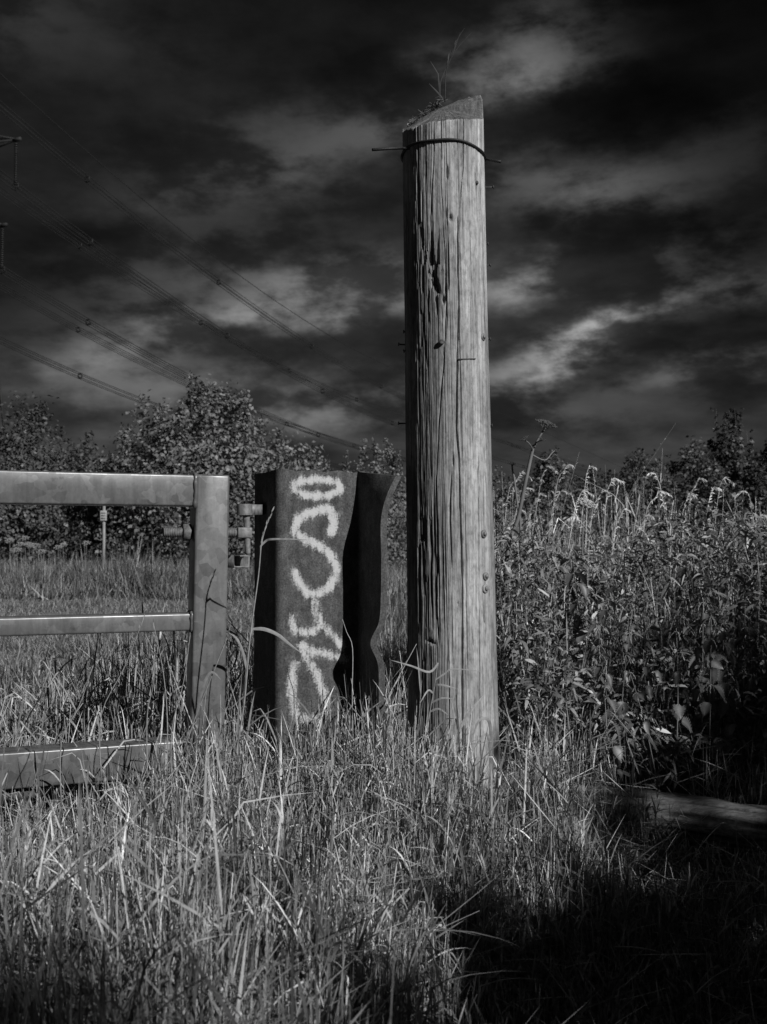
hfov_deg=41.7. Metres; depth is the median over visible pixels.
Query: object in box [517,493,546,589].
grass stalk
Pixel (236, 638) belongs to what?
grass stalk
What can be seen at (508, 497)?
grass stalk
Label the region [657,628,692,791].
nettle
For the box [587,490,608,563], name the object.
grass stalk
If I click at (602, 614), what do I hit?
nettle
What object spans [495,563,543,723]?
nettle
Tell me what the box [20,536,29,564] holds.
cow parsley
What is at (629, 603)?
nettle
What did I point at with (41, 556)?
cow parsley
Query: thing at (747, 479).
hedge bush
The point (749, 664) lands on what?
nettle
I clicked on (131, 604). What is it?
mown grass
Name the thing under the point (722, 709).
nettle
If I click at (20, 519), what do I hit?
hedge bush
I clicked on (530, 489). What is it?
grass stalk
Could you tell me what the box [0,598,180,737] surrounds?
short grass
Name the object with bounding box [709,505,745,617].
grass stalk
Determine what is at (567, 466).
grass stalk
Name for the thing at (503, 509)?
hedge bush
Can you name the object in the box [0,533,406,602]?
meadow grass
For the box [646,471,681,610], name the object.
grass stalk
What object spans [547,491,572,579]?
grass stalk
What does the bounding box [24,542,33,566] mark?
cow parsley
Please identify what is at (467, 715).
grass stalk
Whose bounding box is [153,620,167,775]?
grass stalk
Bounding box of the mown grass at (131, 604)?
[0,589,393,650]
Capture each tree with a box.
[0,389,125,563]
[700,407,766,533]
[734,440,766,514]
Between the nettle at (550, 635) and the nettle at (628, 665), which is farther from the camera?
the nettle at (550, 635)
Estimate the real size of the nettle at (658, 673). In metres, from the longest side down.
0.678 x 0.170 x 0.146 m
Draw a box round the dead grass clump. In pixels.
[408,96,445,125]
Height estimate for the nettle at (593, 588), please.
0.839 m
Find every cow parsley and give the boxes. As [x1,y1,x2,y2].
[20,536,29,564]
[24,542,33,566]
[33,543,40,564]
[38,549,45,577]
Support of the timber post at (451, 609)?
on the ground at (636, 782)
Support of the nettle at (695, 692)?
on the ground at (636, 782)
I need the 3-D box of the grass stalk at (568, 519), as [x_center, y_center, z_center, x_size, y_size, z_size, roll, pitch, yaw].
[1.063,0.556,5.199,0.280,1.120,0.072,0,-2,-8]
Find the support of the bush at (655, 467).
on the ground at (636, 782)
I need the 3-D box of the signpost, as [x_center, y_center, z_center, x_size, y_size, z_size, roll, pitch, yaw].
[-5.833,0.759,20.972,0.136,1.886,0.088,0,-2,0]
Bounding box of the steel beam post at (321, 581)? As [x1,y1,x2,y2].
[237,469,401,810]
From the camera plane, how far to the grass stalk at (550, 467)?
5.81 m
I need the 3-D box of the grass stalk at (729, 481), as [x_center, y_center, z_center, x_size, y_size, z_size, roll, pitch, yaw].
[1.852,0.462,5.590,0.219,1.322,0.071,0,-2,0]
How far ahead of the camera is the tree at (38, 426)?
26.46 m
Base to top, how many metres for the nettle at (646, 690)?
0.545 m
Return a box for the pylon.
[0,135,21,462]
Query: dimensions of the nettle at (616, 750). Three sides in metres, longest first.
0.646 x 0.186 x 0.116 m
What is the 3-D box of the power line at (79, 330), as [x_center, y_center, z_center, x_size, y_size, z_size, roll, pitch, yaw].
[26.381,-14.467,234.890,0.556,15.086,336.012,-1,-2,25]
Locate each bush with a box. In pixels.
[0,435,38,563]
[0,505,74,568]
[24,505,167,566]
[69,447,176,565]
[164,468,266,568]
[288,446,329,471]
[330,462,406,568]
[343,435,406,570]
[492,465,547,563]
[510,449,587,567]
[541,463,631,549]
[584,472,723,570]
[596,448,682,539]
[644,435,748,549]
[683,466,766,572]
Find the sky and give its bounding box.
[0,0,766,542]
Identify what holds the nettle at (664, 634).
on the ground at (636, 782)
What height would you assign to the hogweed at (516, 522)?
1.569 m
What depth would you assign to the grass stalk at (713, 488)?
5.40 m
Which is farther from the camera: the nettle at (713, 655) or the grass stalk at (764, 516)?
the grass stalk at (764, 516)
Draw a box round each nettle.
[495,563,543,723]
[530,632,570,770]
[533,620,570,737]
[545,572,568,705]
[549,595,587,743]
[559,546,601,758]
[559,559,587,659]
[561,592,591,743]
[575,576,622,776]
[584,568,602,657]
[590,643,624,787]
[607,630,642,782]
[616,618,650,769]
[616,622,650,779]
[619,600,658,741]
[622,670,671,791]
[628,650,659,781]
[632,604,667,738]
[633,614,679,746]
[650,604,688,702]
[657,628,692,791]
[659,607,693,739]
[666,544,726,721]
[672,616,754,783]
[681,601,711,756]
[687,599,716,788]
[689,616,728,796]
[703,631,734,775]
[713,620,739,780]
[725,555,763,715]
[729,608,763,747]
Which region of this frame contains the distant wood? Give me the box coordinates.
[35,479,749,558]
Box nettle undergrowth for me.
[494,498,766,803]
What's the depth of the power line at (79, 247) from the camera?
120.83 m
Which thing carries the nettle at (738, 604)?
on the ground at (636, 782)
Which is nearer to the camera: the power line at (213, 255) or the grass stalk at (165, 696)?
the grass stalk at (165, 696)
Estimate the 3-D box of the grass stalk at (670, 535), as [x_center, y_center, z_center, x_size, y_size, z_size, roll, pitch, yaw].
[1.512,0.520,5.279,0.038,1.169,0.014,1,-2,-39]
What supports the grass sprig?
on the timber post at (451, 609)
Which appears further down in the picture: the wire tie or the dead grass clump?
the wire tie
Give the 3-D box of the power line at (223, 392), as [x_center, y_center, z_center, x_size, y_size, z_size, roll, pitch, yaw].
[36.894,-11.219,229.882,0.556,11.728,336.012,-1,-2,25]
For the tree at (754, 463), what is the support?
on the ground at (636, 782)
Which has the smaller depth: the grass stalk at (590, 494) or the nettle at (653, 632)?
the nettle at (653, 632)
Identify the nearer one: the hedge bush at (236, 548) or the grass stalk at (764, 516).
the grass stalk at (764, 516)
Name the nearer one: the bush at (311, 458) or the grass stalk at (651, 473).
the grass stalk at (651, 473)
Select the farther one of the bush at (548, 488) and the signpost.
the bush at (548, 488)
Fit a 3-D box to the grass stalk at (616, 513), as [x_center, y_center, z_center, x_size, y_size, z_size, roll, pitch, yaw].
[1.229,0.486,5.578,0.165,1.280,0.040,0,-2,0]
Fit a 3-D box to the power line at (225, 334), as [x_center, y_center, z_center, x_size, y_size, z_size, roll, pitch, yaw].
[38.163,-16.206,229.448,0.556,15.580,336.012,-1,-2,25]
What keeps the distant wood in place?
on the ground at (636, 782)
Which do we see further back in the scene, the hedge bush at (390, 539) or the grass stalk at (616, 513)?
the hedge bush at (390, 539)
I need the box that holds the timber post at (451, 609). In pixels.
[398,95,499,820]
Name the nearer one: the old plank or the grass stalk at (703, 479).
the old plank
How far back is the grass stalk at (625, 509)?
5.40 m
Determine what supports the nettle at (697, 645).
on the ground at (636, 782)
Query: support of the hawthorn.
on the ground at (636, 782)
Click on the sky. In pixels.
(626, 207)
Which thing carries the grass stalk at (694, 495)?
on the ground at (636, 782)
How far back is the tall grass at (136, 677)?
3.69 m
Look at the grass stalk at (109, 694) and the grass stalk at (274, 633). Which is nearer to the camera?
the grass stalk at (109, 694)
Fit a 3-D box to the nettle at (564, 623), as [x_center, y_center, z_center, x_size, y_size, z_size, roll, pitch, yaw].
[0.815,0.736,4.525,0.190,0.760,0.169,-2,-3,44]
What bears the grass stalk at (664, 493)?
on the ground at (636, 782)
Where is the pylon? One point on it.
(8, 140)
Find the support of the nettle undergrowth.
on the ground at (636, 782)
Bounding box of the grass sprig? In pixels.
[430,29,471,101]
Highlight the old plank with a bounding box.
[1,787,34,800]
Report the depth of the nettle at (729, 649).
3.94 m
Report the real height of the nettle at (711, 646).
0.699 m
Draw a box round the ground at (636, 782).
[0,544,766,1023]
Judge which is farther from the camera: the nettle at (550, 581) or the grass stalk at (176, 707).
the nettle at (550, 581)
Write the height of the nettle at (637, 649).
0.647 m
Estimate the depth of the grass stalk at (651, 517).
5.20 m
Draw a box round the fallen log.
[533,783,766,852]
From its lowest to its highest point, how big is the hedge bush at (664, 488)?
2.118 m
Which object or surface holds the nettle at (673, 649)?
on the ground at (636, 782)
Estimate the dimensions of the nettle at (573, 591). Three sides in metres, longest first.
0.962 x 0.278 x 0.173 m
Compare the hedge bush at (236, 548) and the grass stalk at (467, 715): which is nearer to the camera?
the grass stalk at (467, 715)
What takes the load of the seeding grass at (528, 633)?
on the ground at (636, 782)
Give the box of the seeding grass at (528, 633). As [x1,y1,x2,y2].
[396,423,766,771]
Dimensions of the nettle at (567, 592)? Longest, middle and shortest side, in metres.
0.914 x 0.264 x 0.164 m
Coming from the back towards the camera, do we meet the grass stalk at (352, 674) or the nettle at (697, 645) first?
the nettle at (697, 645)
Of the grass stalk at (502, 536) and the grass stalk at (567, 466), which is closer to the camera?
the grass stalk at (502, 536)
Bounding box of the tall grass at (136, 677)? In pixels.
[0,589,550,811]
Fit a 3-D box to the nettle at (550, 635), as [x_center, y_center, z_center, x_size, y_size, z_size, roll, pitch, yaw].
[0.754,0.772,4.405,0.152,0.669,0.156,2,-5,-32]
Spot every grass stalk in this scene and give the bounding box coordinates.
[59,666,92,803]
[99,614,144,775]
[146,653,154,775]
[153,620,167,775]
[170,633,190,788]
[172,625,230,784]
[229,507,305,760]
[244,627,299,690]
[342,619,352,736]
[391,660,481,756]
[448,695,483,754]
[471,717,492,797]
[494,527,510,553]
[497,510,525,595]
[500,471,531,601]
[503,487,533,647]
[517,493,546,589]
[525,465,557,579]
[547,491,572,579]
[550,462,574,543]
[561,489,593,598]
[564,513,609,645]
[578,465,597,552]
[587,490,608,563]
[601,478,624,596]
[606,485,618,596]
[607,508,630,597]
[626,514,654,600]
[628,494,639,610]
[639,490,672,567]
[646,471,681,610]
[669,501,673,590]
[675,478,707,615]
[675,493,696,576]
[683,486,721,623]
[706,477,734,601]
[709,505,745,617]
[734,491,765,589]
[742,512,766,616]
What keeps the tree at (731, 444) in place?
on the ground at (636, 782)
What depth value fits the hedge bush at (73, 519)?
24.85 m
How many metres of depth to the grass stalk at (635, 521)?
5.51 m
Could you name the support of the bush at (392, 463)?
on the ground at (636, 782)
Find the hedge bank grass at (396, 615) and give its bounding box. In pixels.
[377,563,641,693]
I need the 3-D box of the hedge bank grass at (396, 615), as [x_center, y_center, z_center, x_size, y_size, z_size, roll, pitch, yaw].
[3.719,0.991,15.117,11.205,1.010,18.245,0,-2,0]
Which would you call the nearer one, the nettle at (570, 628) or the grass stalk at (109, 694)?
the grass stalk at (109, 694)
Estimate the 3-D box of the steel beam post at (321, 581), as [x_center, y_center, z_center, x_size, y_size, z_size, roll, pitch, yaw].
[-0.192,0.508,3.162,0.510,1.285,0.215,0,-2,9]
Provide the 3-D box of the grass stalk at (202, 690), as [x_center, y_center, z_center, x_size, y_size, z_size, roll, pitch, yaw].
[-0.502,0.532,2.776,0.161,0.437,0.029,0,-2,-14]
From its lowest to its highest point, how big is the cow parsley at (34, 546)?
0.935 m
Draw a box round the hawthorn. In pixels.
[85,372,328,566]
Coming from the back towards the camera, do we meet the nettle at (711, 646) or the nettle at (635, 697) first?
the nettle at (711, 646)
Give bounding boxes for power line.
[0,73,623,468]
[0,101,621,478]
[0,169,597,482]
[0,186,618,477]
[0,264,616,490]
[0,282,616,490]
[0,336,541,503]
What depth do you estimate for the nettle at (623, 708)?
3.79 m
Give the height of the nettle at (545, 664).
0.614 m
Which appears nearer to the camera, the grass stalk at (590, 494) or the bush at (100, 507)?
the grass stalk at (590, 494)
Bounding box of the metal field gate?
[0,470,251,819]
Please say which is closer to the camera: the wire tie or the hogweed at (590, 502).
the wire tie
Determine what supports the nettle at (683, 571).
on the ground at (636, 782)
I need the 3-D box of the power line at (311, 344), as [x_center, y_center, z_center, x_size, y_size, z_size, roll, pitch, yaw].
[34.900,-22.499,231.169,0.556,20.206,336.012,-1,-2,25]
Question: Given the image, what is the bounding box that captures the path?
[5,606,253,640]
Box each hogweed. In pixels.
[504,419,561,683]
[510,462,522,706]
[577,497,596,582]
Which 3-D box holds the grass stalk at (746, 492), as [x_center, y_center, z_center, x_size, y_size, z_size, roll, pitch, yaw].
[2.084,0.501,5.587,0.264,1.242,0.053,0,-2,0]
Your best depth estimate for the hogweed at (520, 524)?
5.10 m
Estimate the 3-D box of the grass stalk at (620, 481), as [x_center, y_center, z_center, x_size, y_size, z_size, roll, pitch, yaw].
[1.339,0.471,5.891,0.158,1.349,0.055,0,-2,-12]
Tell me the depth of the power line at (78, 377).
105.46 m
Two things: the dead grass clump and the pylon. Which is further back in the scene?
the pylon
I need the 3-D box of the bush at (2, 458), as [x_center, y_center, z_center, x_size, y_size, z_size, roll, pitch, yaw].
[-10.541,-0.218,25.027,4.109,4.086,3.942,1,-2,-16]
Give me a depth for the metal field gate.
2.99 m
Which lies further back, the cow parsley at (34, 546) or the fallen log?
the cow parsley at (34, 546)
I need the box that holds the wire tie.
[372,138,500,163]
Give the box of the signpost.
[100,506,106,565]
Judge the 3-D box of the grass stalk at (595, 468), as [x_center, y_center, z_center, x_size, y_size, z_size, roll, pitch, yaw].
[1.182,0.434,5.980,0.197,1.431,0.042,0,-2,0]
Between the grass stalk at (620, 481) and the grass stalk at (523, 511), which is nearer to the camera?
the grass stalk at (523, 511)

